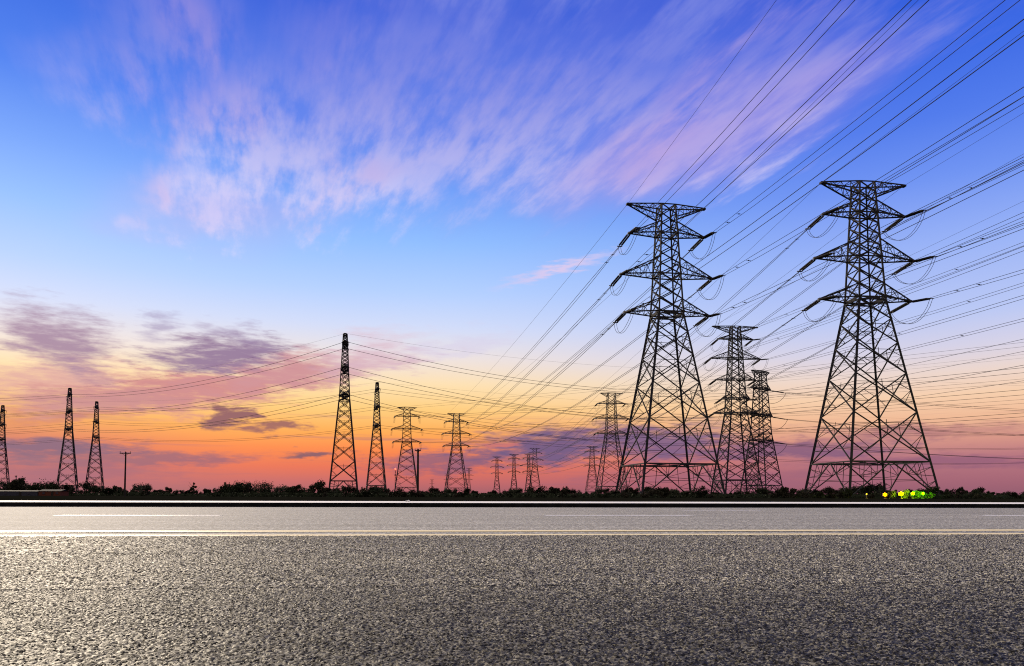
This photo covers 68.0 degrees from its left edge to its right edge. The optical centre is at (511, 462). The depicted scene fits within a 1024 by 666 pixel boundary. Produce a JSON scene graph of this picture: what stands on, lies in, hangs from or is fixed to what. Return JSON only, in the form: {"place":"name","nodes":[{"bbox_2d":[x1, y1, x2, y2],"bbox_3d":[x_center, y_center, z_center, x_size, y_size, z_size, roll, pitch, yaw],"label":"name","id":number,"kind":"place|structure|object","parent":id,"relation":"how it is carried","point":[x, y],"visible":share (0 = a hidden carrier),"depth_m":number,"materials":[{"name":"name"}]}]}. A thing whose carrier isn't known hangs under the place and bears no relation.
{"place":"outdoors","nodes":[
{"label":"outdoors","id":0,"kind":"place"},
{"bbox_2d":[0,490,38,495],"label":"shed","id":1,"kind":"structure","parent":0,"point":[19,492],"depth_m":261.77,"materials":[{"name":"grey tile"}]},
{"bbox_2d":[0,582,1023,665],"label":"road","id":2,"kind":"structure","parent":0,"point":[926,624],"depth_m":1.73,"materials":[{"name":"grey asphalt"}]},
{"bbox_2d":[0,550,1023,590],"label":"road","id":3,"kind":"structure","parent":0,"point":[94,571],"depth_m":3.06,"materials":[{"name":"grey asphalt"}]},
{"bbox_2d":[0,507,1023,534],"bbox_3d":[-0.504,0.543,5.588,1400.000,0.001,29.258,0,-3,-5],"label":"road","id":4,"kind":"structure","parent":0,"point":[317,518],"depth_m":9.44,"materials":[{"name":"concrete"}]},
{"bbox_2d":[53,515,219,515],"bbox_3d":[-5.449,0.768,11.139,2.321,0.001,0.340,0,-3,-5],"label":"road marking","id":5,"kind":"object","parent":4,"relation":"on","point":[136,515],"visible":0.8,"depth_m":11.01,"materials":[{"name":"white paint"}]},
{"bbox_2d":[0,529,1023,531],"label":"road marking","id":6,"kind":"object","parent":4,"relation":"on","point":[510,530],"visible":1,"depth_m":6.48,"materials":[{"name":"beige paint"}]},
{"bbox_2d":[0,533,1023,535],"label":"road marking","id":7,"kind":"object","parent":4,"relation":"on","point":[518,534],"visible":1,"depth_m":5.84,"materials":[{"name":"beige paint"}]},
{"bbox_2d":[545,515,691,515],"bbox_3d":[1.659,0.815,11.775,2.321,0.001,0.340,0,-3,-5],"label":"road marking","id":8,"kind":"object","parent":4,"relation":"on","point":[618,515],"visible":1,"depth_m":11.74,"materials":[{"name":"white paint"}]},
{"bbox_2d":[681,510,759,510],"bbox_3d":[4.467,1.014,16.162,1.769,0.001,0.300,0,-3,-5],"label":"road marking","id":9,"kind":"object","parent":4,"relation":"on","point":[720,510],"visible":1,"depth_m":16.20,"materials":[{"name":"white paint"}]},
{"bbox_2d":[0,534,1023,554],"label":"road","id":10,"kind":"structure","parent":0,"point":[25,545],"depth_m":4.69,"materials":[{"name":"grey asphalt"}]},
{"bbox_2d":[0,496,1023,501],"bbox_3d":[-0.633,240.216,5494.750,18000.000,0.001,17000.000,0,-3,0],"label":"ground","id":11,"kind":"structure","parent":0,"point":[149,498],"depth_m":71.63,"materials":[{"name":"soil"}]},
{"bbox_2d":[0,405,9,487],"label":"lattice pylon","id":12,"kind":"object","parent":11,"relation":"on","point":[2,411],"visible":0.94,"depth_m":675.36,"materials":[{"name":"metal"}]},
{"bbox_2d":[9,476,25,489],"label":"tree","id":13,"kind":"object","parent":11,"relation":"on","point":[13,484],"visible":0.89,"depth_m":311.34,"materials":[{"name":"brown plant"}]},
{"bbox_2d":[27,482,46,489],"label":"tree","id":14,"kind":"object","parent":11,"relation":"on","point":[34,486],"visible":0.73,"depth_m":299.53,"materials":[{"name":"green plant"}]},
{"bbox_2d":[45,482,60,488],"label":"tree","id":15,"kind":"object","parent":11,"relation":"on","point":[52,485],"visible":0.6,"depth_m":305.81,"materials":[{"name":"green plant"}]},
{"bbox_2d":[38,489,68,495],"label":"hut","id":16,"kind":"object","parent":11,"relation":"on","point":[53,492],"visible":1,"depth_m":261.80,"materials":[{"name":"red brick"}]},
{"bbox_2d":[56,388,78,490],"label":"lattice pylon","id":17,"kind":"object","parent":11,"relation":"on","point":[68,409],"visible":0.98,"depth_m":565.09,"materials":[{"name":"metal"}]},
{"bbox_2d":[77,481,104,493],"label":"tree","id":18,"kind":"object","parent":11,"relation":"on","point":[84,486],"visible":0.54,"depth_m":331.68,"materials":[{"name":"green plant"}]},
{"bbox_2d":[84,401,103,490],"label":"lattice pylon","id":19,"kind":"object","parent":11,"relation":"on","point":[97,436],"visible":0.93,"depth_m":645.32,"materials":[{"name":"metal"}]},
{"bbox_2d":[86,485,103,493],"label":"tree","id":20,"kind":"object","parent":11,"relation":"on","point":[94,489],"visible":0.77,"depth_m":322.76,"materials":[{"name":"green plant"}]},
{"bbox_2d":[120,451,130,495],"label":"utility pole","id":21,"kind":"object","parent":11,"relation":"on","point":[125,453],"visible":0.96,"depth_m":205.81,"materials":[{"name":"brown wood"}]},
{"bbox_2d":[139,485,152,494],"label":"tree","id":22,"kind":"object","parent":11,"relation":"on","point":[147,489],"visible":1,"depth_m":300.98,"materials":[{"name":"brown plant"}]},
{"bbox_2d":[221,482,238,492],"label":"tree","id":23,"kind":"object","parent":11,"relation":"on","point":[226,488],"visible":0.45,"depth_m":321.31,"materials":[{"name":"green plant"}]},
{"bbox_2d":[252,480,274,492],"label":"tree","id":24,"kind":"object","parent":11,"relation":"on","point":[261,488],"visible":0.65,"depth_m":331.67,"materials":[{"name":"green plant"}]},
{"bbox_2d":[308,479,325,492],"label":"tree","id":25,"kind":"object","parent":11,"relation":"on","point":[317,486],"visible":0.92,"depth_m":307.16,"materials":[{"name":"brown plant"}]},
{"bbox_2d":[329,333,357,488],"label":"lattice pylon","id":26,"kind":"object","parent":11,"relation":"on","point":[343,394],"visible":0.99,"depth_m":370.76,"materials":[{"name":"metal"}]},
{"bbox_2d":[77,343,339,394],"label":"power cable","id":27,"kind":"object","parent":26,"relation":"attached to","point":[213,378],"visible":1,"depth_m":433.00,"materials":[{"name":"metal"}]},
{"bbox_2d":[79,395,339,430],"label":"power cable","id":28,"kind":"object","parent":26,"relation":"hanging from","point":[204,423],"visible":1,"depth_m":443.06,"materials":[{"name":"metal"}]},
{"bbox_2d":[82,367,341,411],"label":"power cable","id":29,"kind":"object","parent":26,"relation":"hanging from","point":[196,402],"visible":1,"depth_m":452.11,"materials":[{"name":"metal"}]},
{"bbox_2d":[99,349,341,396],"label":"power cable","id":30,"kind":"object","parent":26,"relation":"attached to","point":[227,379],"visible":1,"depth_m":446.91,"materials":[{"name":"metal"}]},
{"bbox_2d":[351,395,725,443],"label":"power cable","id":31,"kind":"object","parent":26,"relation":"attached to","point":[515,430],"visible":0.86,"depth_m":401.69,"materials":[{"name":"metal"}]},
{"bbox_2d":[349,342,729,390],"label":"power cable","id":32,"kind":"object","parent":26,"relation":"attached to","point":[518,378],"visible":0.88,"depth_m":403.64,"materials":[{"name":"metal"}]},
{"bbox_2d":[350,349,748,393],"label":"power cable","id":33,"kind":"object","parent":26,"relation":"attached to","point":[517,381],"visible":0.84,"depth_m":417.64,"materials":[{"name":"metal"}]},
{"bbox_2d":[349,374,757,420],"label":"power cable","id":34,"kind":"object","parent":26,"relation":"hanging from","point":[549,411],"visible":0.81,"depth_m":427.43,"materials":[{"name":"metal"}]},
{"bbox_2d":[353,400,757,445],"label":"power cable","id":35,"kind":"object","parent":26,"relation":"attached to","point":[548,436],"visible":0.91,"depth_m":425.71,"materials":[{"name":"metal"}]},
{"bbox_2d":[366,382,386,490],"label":"lattice pylon","id":36,"kind":"object","parent":11,"relation":"on","point":[376,407],"visible":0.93,"depth_m":531.55,"materials":[{"name":"metal"}]},
{"bbox_2d":[380,425,975,463],"bbox_3d":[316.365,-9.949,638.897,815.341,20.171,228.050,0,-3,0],"label":"power cable","id":37,"kind":"object","parent":36,"relation":"attached to","point":[718,456],"visible":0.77,"depth_m":592.20,"materials":[{"name":"metal"}]},
{"bbox_2d":[384,389,992,434],"bbox_3d":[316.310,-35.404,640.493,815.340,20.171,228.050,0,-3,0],"label":"power cable","id":38,"kind":"object","parent":36,"relation":"attached to","point":[669,420],"visible":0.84,"depth_m":580.66,"materials":[{"name":"metal"}]},
{"bbox_2d":[388,407,993,448],"bbox_3d":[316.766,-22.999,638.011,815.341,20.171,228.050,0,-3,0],"label":"power cable","id":39,"kind":"object","parent":36,"relation":"attached to","point":[730,440],"visible":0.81,"depth_m":593.43,"materials":[{"name":"metal"}]},
{"bbox_2d":[383,410,1004,449],"bbox_3d":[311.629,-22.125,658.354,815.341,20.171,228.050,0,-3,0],"label":"power cable","id":40,"kind":"object","parent":36,"relation":"attached to","point":[675,439],"visible":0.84,"depth_m":607.33,"materials":[{"name":"metal"}]},
{"bbox_2d":[384,428,1008,463],"bbox_3d":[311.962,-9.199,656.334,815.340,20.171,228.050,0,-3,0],"label":"power cable","id":41,"kind":"object","parent":36,"relation":"attached to","point":[616,451],"visible":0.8,"depth_m":582.50,"materials":[{"name":"metal"}]},
{"bbox_2d":[380,392,1023,435],"bbox_3d":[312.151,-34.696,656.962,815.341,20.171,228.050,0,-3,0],"label":"power cable","id":42,"kind":"object","parent":36,"relation":"attached to","point":[659,422],"visible":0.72,"depth_m":599.69,"materials":[{"name":"metal"}]},
{"bbox_2d":[369,485,387,496],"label":"shrub","id":43,"kind":"object","parent":11,"relation":"on","point":[374,489],"visible":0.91,"depth_m":174.68,"materials":[{"name":"green plant"}]},
{"bbox_2d":[387,487,408,496],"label":"shrub","id":44,"kind":"object","parent":11,"relation":"on","point":[400,493],"visible":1,"depth_m":166.97,"materials":[{"name":"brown plant"}]},
{"bbox_2d":[391,407,422,490],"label":"lattice pylon","id":45,"kind":"object","parent":11,"relation":"on","point":[411,441],"visible":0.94,"depth_m":681.71,"materials":[{"name":"metal"}]},
{"bbox_2d":[394,413,1017,442],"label":"power cable","id":46,"kind":"object","parent":45,"relation":"attached to","point":[727,431],"visible":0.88,"depth_m":464.88,"materials":[{"name":"metal"}]},
{"bbox_2d":[392,389,1023,429],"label":"power cable","id":47,"kind":"object","parent":45,"relation":"attached to","point":[749,411],"visible":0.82,"depth_m":454.13,"materials":[{"name":"metal"}]},
{"bbox_2d":[398,367,1023,416],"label":"power cable","id":48,"kind":"object","parent":45,"relation":"attached to","point":[737,394],"visible":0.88,"depth_m":471.15,"materials":[{"name":"metal"}]},
{"bbox_2d":[405,342,1022,406],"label":"power cable","id":49,"kind":"object","parent":45,"relation":"attached to","point":[749,372],"visible":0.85,"depth_m":468.65,"materials":[{"name":"metal"}]},
{"bbox_2d":[417,347,1016,407],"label":"power cable","id":50,"kind":"object","parent":45,"relation":"attached to","point":[723,378],"visible":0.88,"depth_m":491.65,"materials":[{"name":"metal"}]},
{"bbox_2d":[439,395,1017,429],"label":"power cable","id":51,"kind":"object","parent":45,"relation":"hanging from","point":[744,415],"visible":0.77,"depth_m":480.44,"materials":[{"name":"metal"}]},
{"bbox_2d":[436,372,1023,416],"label":"power cable","id":52,"kind":"object","parent":45,"relation":"hanging from","point":[756,396],"visible":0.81,"depth_m":480.26,"materials":[{"name":"metal"}]},
{"bbox_2d":[456,417,1013,442],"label":"power cable","id":53,"kind":"object","parent":45,"relation":"hanging from","point":[734,433],"visible":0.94,"depth_m":494.50,"materials":[{"name":"metal"}]},
{"bbox_2d":[415,449,420,491],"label":"utility pole","id":54,"kind":"object","parent":11,"relation":"on","point":[417,450],"visible":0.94,"depth_m":189.85,"materials":[{"name":"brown wood"}]},
{"bbox_2d":[441,413,471,492],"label":"lattice pylon","id":55,"kind":"object","parent":11,"relation":"on","point":[452,447],"visible":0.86,"depth_m":732.51,"materials":[{"name":"metal"}]},
{"bbox_2d":[491,457,503,492],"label":"lattice pylon","id":56,"kind":"object","parent":11,"relation":"on","point":[495,472],"visible":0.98,"depth_m":1150.74,"materials":[{"name":"metal"}]},
{"bbox_2d":[0,502,1023,507],"bbox_3d":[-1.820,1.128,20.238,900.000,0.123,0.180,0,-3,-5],"label":"kerb","id":57,"kind":"structure","parent":11,"relation":"on","point":[230,504],"depth_m":20.28,"materials":[{"name":"concrete"}]},
{"bbox_2d":[507,454,520,489],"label":"lattice pylon","id":58,"kind":"object","parent":11,"relation":"on","point":[513,458],"visible":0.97,"depth_m":1084.43,"materials":[{"name":"metal"}]},
{"bbox_2d":[521,454,535,491],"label":"lattice pylon","id":59,"kind":"object","parent":11,"relation":"on","point":[528,471],"visible":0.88,"depth_m":1070.59,"materials":[{"name":"metal"}]},
{"bbox_2d":[526,448,543,492],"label":"lattice pylon","id":60,"kind":"object","parent":11,"relation":"on","point":[534,468],"visible":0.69,"depth_m":1259.88,"materials":[{"name":"metal"}]},
{"bbox_2d":[69,491,1023,498],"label":"undergrowth","id":61,"kind":"object","parent":11,"relation":"on","point":[318,494],"visible":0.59,"depth_m":173.26,"materials":[{"name":"green plant"}]},
{"bbox_2d":[583,446,600,493],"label":"lattice pylon","id":62,"kind":"object","parent":11,"relation":"on","point":[594,468],"visible":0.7,"depth_m":1207.99,"materials":[{"name":"metal"}]},
{"bbox_2d":[591,392,629,493],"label":"lattice pylon","id":63,"kind":"object","parent":11,"relation":"on","point":[606,425],"visible":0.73,"depth_m":584.44,"materials":[{"name":"metal"}]},
{"bbox_2d":[636,424,1013,434],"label":"power cable","id":64,"kind":"object","parent":63,"relation":"attached to","point":[772,433],"visible":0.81,"depth_m":510.69,"materials":[{"name":"metal"}]},
{"bbox_2d":[658,487,669,497],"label":"shrub","id":65,"kind":"object","parent":11,"relation":"on","point":[665,493],"visible":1,"depth_m":165.79,"materials":[{"name":"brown plant"}]},
{"bbox_2d":[609,202,725,494],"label":"lattice pylon","id":66,"kind":"object","parent":11,"relation":"on","point":[659,311],"visible":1,"depth_m":206.53,"materials":[{"name":"metal"}]},
{"bbox_2d":[447,286,611,433],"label":"power cable","id":67,"kind":"object","parent":66,"relation":"hanging from","point":[548,354],"visible":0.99,"depth_m":289.25,"materials":[{"name":"metal"}]},
{"bbox_2d":[444,323,614,446],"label":"power cable","id":68,"kind":"object","parent":66,"relation":"hanging from","point":[551,379],"visible":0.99,"depth_m":275.97,"materials":[{"name":"metal"}]},
{"bbox_2d":[451,247,618,420],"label":"power cable","id":69,"kind":"object","parent":66,"relation":"attached to","point":[606,262],"visible":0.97,"depth_m":292.76,"materials":[{"name":"metal"}]},
{"bbox_2d":[470,252,688,422],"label":"power cable","id":70,"kind":"object","parent":66,"relation":"hanging from","point":[589,341],"visible":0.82,"depth_m":315.10,"materials":[{"name":"metal"}]},
{"bbox_2d":[473,326,694,446],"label":"power cable","id":71,"kind":"object","parent":66,"relation":"hanging from","point":[585,398],"visible":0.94,"depth_m":323.74,"materials":[{"name":"metal"}]},
{"bbox_2d":[472,291,697,434],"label":"power cable","id":72,"kind":"object","parent":66,"relation":"hanging from","point":[602,363],"visible":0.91,"depth_m":306.20,"materials":[{"name":"metal"}]},
{"bbox_2d":[638,0,854,225],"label":"power cable","id":73,"kind":"object","parent":66,"relation":"attached to","point":[748,103],"visible":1,"depth_m":126.92,"materials":[{"name":"metal"}]},
{"bbox_2d":[631,0,928,269],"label":"power cable","id":74,"kind":"object","parent":66,"relation":"attached to","point":[791,116],"visible":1,"depth_m":106.47,"materials":[{"name":"metal"}]},
{"bbox_2d":[705,6,911,207],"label":"power cable","id":75,"kind":"object","parent":66,"relation":"attached to","point":[832,84],"visible":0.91,"depth_m":141.40,"materials":[{"name":"metal"}]},
{"bbox_2d":[633,19,1023,309],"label":"power cable","id":76,"kind":"object","parent":66,"relation":"attached to","point":[857,145],"visible":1,"depth_m":91.06,"materials":[{"name":"metal"}]},
{"bbox_2d":[713,0,1019,232],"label":"power cable","id":77,"kind":"object","parent":66,"relation":"attached to","point":[876,103],"visible":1,"depth_m":125.80,"materials":[{"name":"metal"}]},
{"bbox_2d":[719,162,1023,312],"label":"power cable","id":78,"kind":"object","parent":66,"relation":"attached to","point":[888,230],"visible":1,"depth_m":125.22,"materials":[{"name":"metal"}]},
{"bbox_2d":[722,87,1023,275],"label":"power cable","id":79,"kind":"object","parent":66,"relation":"attached to","point":[887,173],"visible":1,"depth_m":126.88,"materials":[{"name":"metal"}]},
{"bbox_2d":[703,325,768,493],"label":"lattice pylon","id":80,"kind":"object","parent":11,"relation":"on","point":[729,357],"visible":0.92,"depth_m":354.00,"materials":[{"name":"metal"}]},
{"bbox_2d":[720,246,1023,357],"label":"power cable","id":81,"kind":"object","parent":80,"relation":"attached to","point":[895,295],"visible":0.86,"depth_m":203.74,"materials":[{"name":"metal"}]},
{"bbox_2d":[723,365,1022,413],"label":"power cable","id":82,"kind":"object","parent":80,"relation":"attached to","point":[889,389],"visible":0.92,"depth_m":211.51,"materials":[{"name":"metal"}]},
{"bbox_2d":[725,295,1023,379],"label":"power cable","id":83,"kind":"object","parent":80,"relation":"attached to","point":[892,334],"visible":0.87,"depth_m":211.93,"materials":[{"name":"metal"}]},
{"bbox_2d":[727,212,1023,336],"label":"power cable","id":84,"kind":"object","parent":80,"relation":"attached to","point":[897,267],"visible":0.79,"depth_m":207.80,"materials":[{"name":"metal"}]},
{"bbox_2d":[733,339,1021,398],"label":"power cable","id":85,"kind":"object","parent":80,"relation":"attached to","point":[891,368],"visible":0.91,"depth_m":218.27,"materials":[{"name":"metal"}]},
{"bbox_2d":[765,318,1023,380],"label":"power cable","id":86,"kind":"object","parent":80,"relation":"attached to","point":[916,345],"visible":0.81,"depth_m":230.51,"materials":[{"name":"metal"}]},
{"bbox_2d":[768,242,1022,335],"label":"power cable","id":87,"kind":"object","parent":80,"relation":"attached to","point":[917,285],"visible":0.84,"depth_m":226.44,"materials":[{"name":"metal"}]},
{"bbox_2d":[768,282,1023,358],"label":"power cable","id":88,"kind":"object","parent":80,"relation":"attached to","point":[912,317],"visible":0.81,"depth_m":234.91,"materials":[{"name":"metal"}]},
{"bbox_2d":[736,370,787,493],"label":"lattice pylon","id":89,"kind":"object","parent":11,"relation":"on","point":[769,414],"visible":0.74,"depth_m":479.78,"materials":[{"name":"metal"}]},
{"bbox_2d":[349,367,729,417],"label":"power cable","id":90,"kind":"object","parent":89,"relation":"hanging from","point":[518,404],"visible":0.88,"depth_m":402.27,"materials":[{"name":"metal"}]},
{"bbox_2d":[797,180,939,496],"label":"lattice pylon","id":91,"kind":"object","parent":11,"relation":"on","point":[879,299],"visible":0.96,"depth_m":191.39,"materials":[{"name":"metal"}]},
{"bbox_2d":[512,273,797,466],"bbox_3d":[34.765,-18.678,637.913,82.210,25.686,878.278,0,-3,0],"label":"power cable","id":92,"kind":"object","parent":91,"relation":"attached to","point":[695,354],"visible":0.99,"depth_m":263.40,"materials":[{"name":"metal"}]},
{"bbox_2d":[523,230,805,457],"bbox_3d":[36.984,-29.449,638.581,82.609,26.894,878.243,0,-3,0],"label":"power cable","id":93,"kind":"object","parent":91,"relation":"attached to","point":[702,323],"visible":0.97,"depth_m":258.85,"materials":[{"name":"metal"}]},
{"bbox_2d":[528,311,803,473],"bbox_3d":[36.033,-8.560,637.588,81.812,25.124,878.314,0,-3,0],"label":"power cable","id":94,"kind":"object","parent":91,"relation":"attached to","point":[704,378],"visible":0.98,"depth_m":257.19,"materials":[{"name":"metal"}]},
{"bbox_2d":[523,314,887,473],"bbox_3d":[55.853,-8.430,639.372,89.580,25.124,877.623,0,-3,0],"label":"power cable","id":95,"kind":"object","parent":91,"relation":"attached to","point":[743,391],"visible":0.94,"depth_m":289.56,"materials":[{"name":"metal"}]},
{"bbox_2d":[524,275,891,466],"bbox_3d":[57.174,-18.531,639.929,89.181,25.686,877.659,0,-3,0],"label":"power cable","id":96,"kind":"object","parent":91,"relation":"attached to","point":[739,369],"visible":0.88,"depth_m":293.46,"materials":[{"name":"metal"}]},
{"bbox_2d":[537,232,883,457],"bbox_3d":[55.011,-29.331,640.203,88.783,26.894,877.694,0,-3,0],"label":"power cable","id":97,"kind":"object","parent":91,"relation":"attached to","point":[736,339],"visible":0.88,"depth_m":287.89,"materials":[{"name":"metal"}]},
{"bbox_2d":[833,157,1023,252],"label":"power cable","id":98,"kind":"object","parent":91,"relation":"attached to","point":[926,205],"visible":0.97,"depth_m":149.84,"materials":[{"name":"metal"}]},
{"bbox_2d":[838,223,1023,295],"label":"power cable","id":99,"kind":"object","parent":91,"relation":"attached to","point":[935,257],"visible":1,"depth_m":147.07,"materials":[{"name":"metal"}]},
{"bbox_2d":[841,97,1023,205],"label":"power cable","id":100,"kind":"object","parent":91,"relation":"attached to","point":[933,150],"visible":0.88,"depth_m":149.45,"materials":[{"name":"metal"}]},
{"bbox_2d":[923,160,1023,209],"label":"power cable","id":101,"kind":"object","parent":91,"relation":"attached to","point":[977,182],"visible":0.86,"depth_m":167.23,"materials":[{"name":"metal"}]},
{"bbox_2d":[930,269,1023,298],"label":"power cable","id":102,"kind":"object","parent":91,"relation":"attached to","point":[978,284],"visible":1,"depth_m":168.78,"materials":[{"name":"metal"}]},
{"bbox_2d":[934,221,1022,256],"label":"power cable","id":103,"kind":"object","parent":91,"relation":"attached to","point":[981,238],"visible":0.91,"depth_m":169.27,"materials":[{"name":"metal"}]},
{"bbox_2d":[862,482,886,493],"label":"tree","id":104,"kind":"object","parent":11,"relation":"on","point":[868,489],"visible":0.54,"depth_m":313.89,"materials":[{"name":"green plant"}]},
{"bbox_2d":[0,500,1023,503],"bbox_3d":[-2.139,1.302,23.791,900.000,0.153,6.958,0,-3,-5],"label":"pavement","id":105,"kind":"structure","parent":0,"point":[526,502],"depth_m":23.73,"materials":[{"name":"concrete"}]},
{"bbox_2d":[0,0,1023,494],"label":"sky","id":106,"kind":"structure","parent":0,"point":[186,185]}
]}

